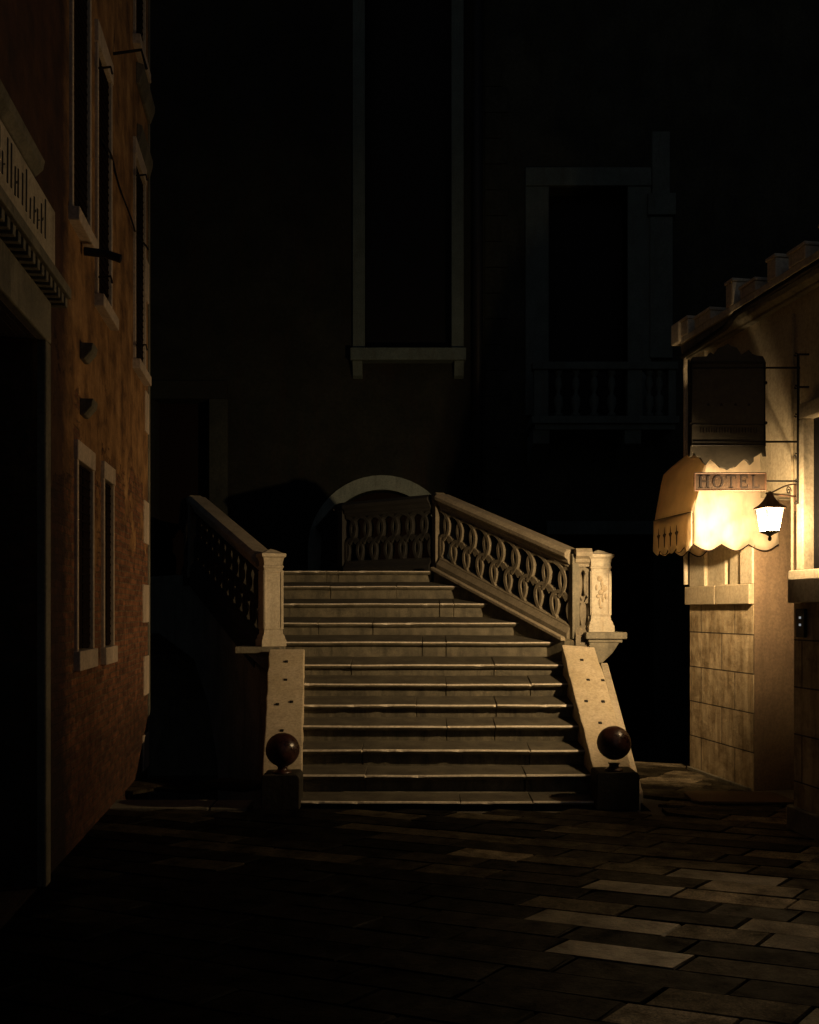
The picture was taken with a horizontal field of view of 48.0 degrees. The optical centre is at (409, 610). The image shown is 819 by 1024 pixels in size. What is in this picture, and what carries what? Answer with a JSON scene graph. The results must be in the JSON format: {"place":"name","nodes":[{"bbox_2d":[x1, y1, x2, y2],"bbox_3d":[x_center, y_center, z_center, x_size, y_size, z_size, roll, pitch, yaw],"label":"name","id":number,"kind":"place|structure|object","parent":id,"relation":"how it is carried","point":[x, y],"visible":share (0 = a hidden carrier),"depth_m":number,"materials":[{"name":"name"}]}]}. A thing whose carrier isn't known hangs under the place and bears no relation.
{"place":"outdoors","nodes":[
{"label":"outdoors","id":0,"kind":"place"},
{"bbox_2d":[150,775,641,801],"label":"canal water","id":1,"kind":"structure","parent":0,"point":[161,795],"depth_m":12.47,"materials":[{"name":"black liquid"}]},
{"bbox_2d":[0,761,818,1023],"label":"paving","id":2,"kind":"structure","parent":0,"point":[688,911],"depth_m":4.63,"materials":[{"name":"grey stone"}]},
{"bbox_2d":[144,762,689,815],"bbox_3d":[0.000,2.880,0.300,18.000,2.600,18.600,0,0,0],"label":"quay base","id":3,"kind":"object","parent":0,"point":[649,806],"visible":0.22,"depth_m":7.24,"materials":[{"name":"grey stone"}]},
{"bbox_2d":[0,0,154,928],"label":"brick house","id":4,"kind":"structure","parent":3,"relation":"on","point":[77,109],"depth_m":5.92,"materials":[{"name":"brick"}]},
{"bbox_2d":[68,0,98,248],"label":"window","id":5,"kind":"structure","parent":4,"relation":"in","point":[80,11],"depth_m":6.18,"materials":[{"name":"stone"}]},
{"bbox_2d":[73,439,97,670],"bbox_3d":[-2.305,-0.359,6.266,0.245,1.518,0.564,0,0,-8],"label":"window","id":6,"kind":"structure","parent":4,"relation":"in","point":[84,658],"depth_m":6.30,"materials":[{"name":"stone"}]},
{"bbox_2d":[94,19,118,329],"bbox_3d":[-2.343,-3.239,6.913,0.340,2.078,0.629,0,0,-8],"label":"window","id":7,"kind":"structure","parent":4,"relation":"in","point":[104,68],"depth_m":6.94,"materials":[{"name":"stone"}]},
{"bbox_2d":[101,461,117,664],"bbox_3d":[-2.413,-0.354,7.078,0.245,1.528,0.456,0,0,-8],"label":"window","id":8,"kind":"structure","parent":4,"relation":"in","point":[109,651],"depth_m":7.10,"materials":[{"name":"stone"}]},
{"bbox_2d":[133,136,150,385],"bbox_3d":[-2.565,-3.229,8.591,0.340,2.098,0.701,0,0,-8],"label":"window","id":9,"kind":"structure","parent":4,"relation":"in","point":[140,179],"depth_m":8.62,"materials":[{"name":"stone"}]},
{"bbox_2d":[133,0,150,82],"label":"window","id":10,"kind":"structure","parent":4,"relation":"in","point":[139,6],"depth_m":8.57,"materials":[{"name":"stone"}]},
{"bbox_2d":[110,800,252,810],"bbox_3d":[-3.640,1.711,7.380,4.720,0.319,0.320,0,0,0],"label":"quay edge","id":11,"kind":"object","parent":3,"relation":"on","point":[204,805],"visible":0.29,"depth_m":7.32,"materials":[{"name":"stone"}]},
{"bbox_2d":[261,733,302,809],"bbox_3d":[-1.013,1.271,7.308,0.304,0.599,0.304,0,0,0],"label":"ball bollard","id":12,"kind":"object","parent":3,"relation":"on","point":[282,787],"visible":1,"depth_m":7.20,"materials":[{"name":"stone"}]},
{"bbox_2d":[590,726,639,810],"bbox_3d":[1.635,1.244,7.308,0.339,0.652,0.304,0,0,0],"label":"ball bollard","id":13,"kind":"object","parent":3,"relation":"on","point":[614,786],"visible":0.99,"depth_m":7.20,"materials":[{"name":"stone"}]},
{"bbox_2d":[671,224,818,840],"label":"hotel building","id":14,"kind":"structure","parent":3,"relation":"on","point":[754,693],"depth_m":7.84,"materials":[{"name":"paint"}]},
{"bbox_2d":[653,454,778,556],"bbox_3d":[2.684,-1.015,8.196,0.739,1.031,0.956,0,0,-11],"label":"awning","id":15,"kind":"object","parent":14,"relation":"attached to","point":[688,518],"visible":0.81,"depth_m":7.81,"materials":[{"name":"beige fabric"}]},
{"bbox_2d":[689,344,808,504],"bbox_3d":[2.624,-1.436,7.108,0.938,1.244,0.043,0,0,0],"label":"hanging sign","id":16,"kind":"object","parent":14,"relation":"attached to","point":[727,421],"visible":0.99,"depth_m":7.10,"materials":[{"name":"paint"}]},
{"bbox_2d":[694,472,796,490],"bbox_3d":[2.606,-0.992,7.107,0.824,0.144,0.030,0,0,0],"label":"name board","id":17,"kind":"object","parent":16,"relation":"hanging from","point":[730,481],"visible":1,"depth_m":7.10,"materials":[{"name":"wood"}]},
{"bbox_2d":[753,483,796,540],"bbox_3d":[2.859,-0.751,6.962,0.730,0.480,0.224,0,0,-40],"label":"wall lantern","id":18,"kind":"object","parent":14,"relation":"attached to","point":[770,502],"depth_m":6.79,"materials":[{"name":"black metal"}]},
{"bbox_2d":[796,609,806,637],"bbox_3d":[2.743,0.090,6.442,0.028,0.200,0.100,0,0,-10],"label":"intercom","id":19,"kind":"object","parent":14,"relation":"attached to","point":[801,622],"visible":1,"depth_m":6.42,"materials":[{"name":"metal"}]},
{"bbox_2d":[788,397,818,578],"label":"window","id":20,"kind":"structure","parent":14,"relation":"in","point":[808,506],"depth_m":7.05,"materials":[{"name":"stone"}]},
{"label":"ground","id":21,"kind":"structure","parent":0,"visible":0},
{"bbox_2d":[150,0,482,576],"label":"palazzo","id":22,"kind":"structure","parent":21,"relation":"on","point":[316,266],"depth_m":15.00,"materials":[{"name":"stone"}]},
{"bbox_2d":[160,404,208,575],"bbox_3d":[-3.709,-0.693,15.325,0.900,5.486,0.050,0,0,0],"label":"door","id":23,"kind":"structure","parent":22,"relation":"in","point":[184,428],"depth_m":15.30,"materials":[{"name":"brown wood"}]},
{"bbox_2d":[350,493,431,560],"bbox_3d":[-0.450,-1.207,15.375,1.936,1.514,0.050,0,0,0],"label":"door","id":24,"kind":"structure","parent":22,"relation":"in","point":[374,496],"depth_m":15.35,"materials":[{"name":"brown wood"}]},
{"bbox_2d":[350,0,465,378],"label":"window","id":25,"kind":"structure","parent":22,"relation":"in","point":[406,264],"depth_m":15.30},
{"bbox_2d":[150,492,642,810],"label":"stone bridge","id":26,"kind":"structure","parent":21,"relation":"on","point":[437,679],"depth_m":9.38,"materials":[{"name":"stone"}]},
{"bbox_2d":[483,0,818,763],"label":"balconied palazzo","id":27,"kind":"structure","parent":21,"relation":"on","point":[649,172],"depth_m":14.98,"materials":[{"name":"brown"}]},
{"bbox_2d":[525,167,650,415],"bbox_3d":[2.905,-5.175,15.125,2.042,4.023,0.430,0,0,0],"label":"balcony door","id":28,"kind":"structure","parent":27,"relation":"in","point":[575,262],"depth_m":15.30,"materials":[{"name":"grey stone"}]}
]}

